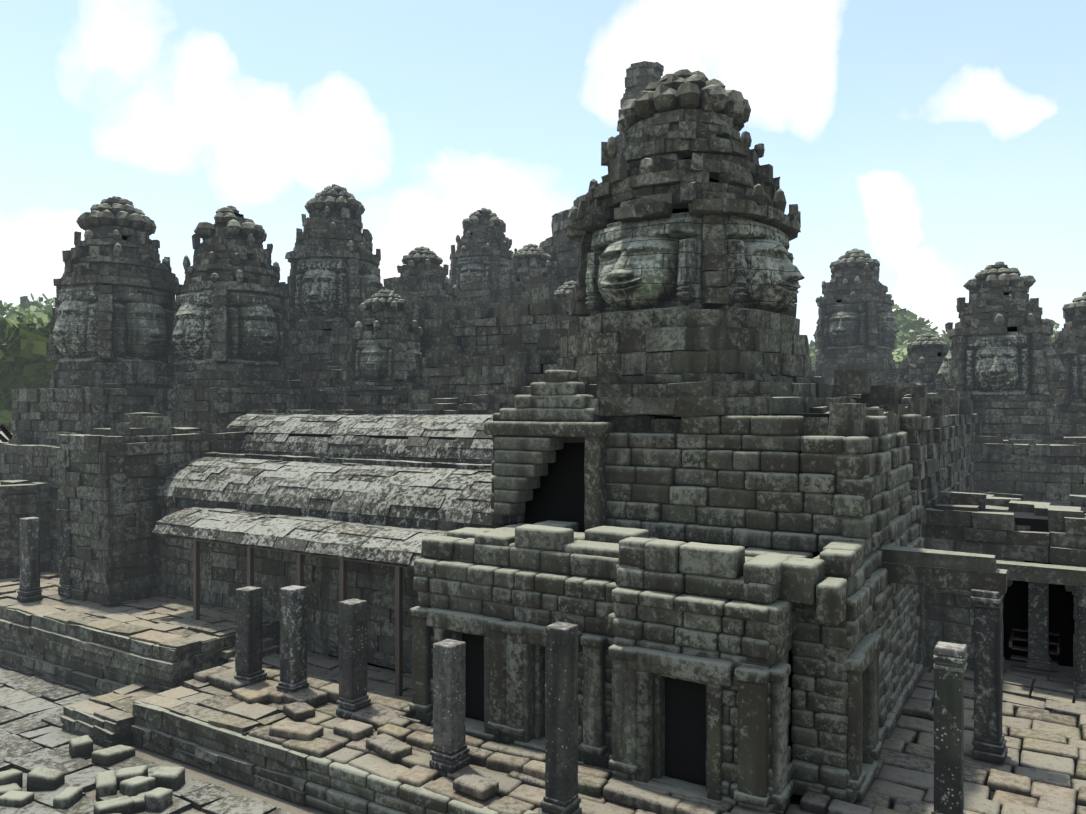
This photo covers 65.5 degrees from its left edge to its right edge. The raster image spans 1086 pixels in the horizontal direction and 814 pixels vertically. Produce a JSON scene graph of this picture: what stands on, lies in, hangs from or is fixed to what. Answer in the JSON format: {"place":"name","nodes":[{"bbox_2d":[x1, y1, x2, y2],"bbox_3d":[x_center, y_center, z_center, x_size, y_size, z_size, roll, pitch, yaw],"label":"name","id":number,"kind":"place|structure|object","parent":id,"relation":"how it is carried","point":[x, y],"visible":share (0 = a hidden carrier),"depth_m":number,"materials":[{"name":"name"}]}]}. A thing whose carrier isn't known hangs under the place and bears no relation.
{"place":"outdoors","nodes":[
{"label":"outdoors","id":0,"kind":"place"},
{"bbox_2d":[0,431,332,813],"bbox_3d":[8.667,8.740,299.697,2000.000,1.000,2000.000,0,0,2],"label":"ground","id":1,"kind":"structure","parent":0,"point":[229,784],"depth_m":18.44,"materials":[{"name":"stone"}]},
{"bbox_2d":[0,664,292,813],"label":"court paving","id":2,"kind":"structure","parent":1,"relation":"on","point":[33,734],"depth_m":19.58,"materials":[{"name":"stone"}]},
{"bbox_2d":[0,370,923,813],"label":"stone blocks","id":3,"kind":"structure","parent":1,"relation":"on","point":[632,590],"depth_m":17.04,"materials":[{"name":"grey stone"}]},
{"bbox_2d":[0,61,1085,812],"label":"temple","id":4,"kind":"structure","parent":1,"relation":"on","point":[84,463],"depth_m":27.24,"materials":[{"name":"grey stone"}]},
{"bbox_2d":[52,212,1085,406],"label":"carved stone faces","id":5,"kind":"object","parent":4,"relation":"on","point":[645,265],"visible":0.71,"depth_m":34.91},
{"bbox_2d":[0,293,1061,441],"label":"tree","id":6,"kind":"object","parent":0,"point":[25,324],"depth_m":43.54,"materials":[{"name":"green plant"}]},
{"bbox_2d":[0,570,1085,735],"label":"terrace paving","id":7,"kind":"structure","parent":0,"point":[165,621],"depth_m":22.66,"materials":[{"name":"stone"}]},
{"bbox_2d":[17,517,1085,813],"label":"pillars","id":8,"kind":"structure","parent":7,"relation":"on","point":[449,751],"depth_m":16.99,"materials":[{"name":"stone"}]},
{"bbox_2d":[182,538,1059,695],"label":"timber props","id":9,"kind":"object","parent":7,"relation":"on","point":[343,597],"visible":0.31,"depth_m":22.64,"materials":[{"name":"brown wood"}]},
{"bbox_2d":[152,409,967,568],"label":"gallery roofs","id":10,"kind":"structure","parent":9,"relation":"on","point":[347,494],"depth_m":25.41,"materials":[{"name":"stone"}]},
{"bbox_2d":[0,0,1085,343],"label":"sky","id":11,"kind":"structure","parent":0,"point":[943,142],"materials":[{"name":"blue"}]},
{"bbox_2d":[193,661,1085,813],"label":"terrace paving","id":12,"kind":"structure","parent":0,"point":[389,738],"depth_m":16.86,"materials":[{"name":"stone"}]}
]}

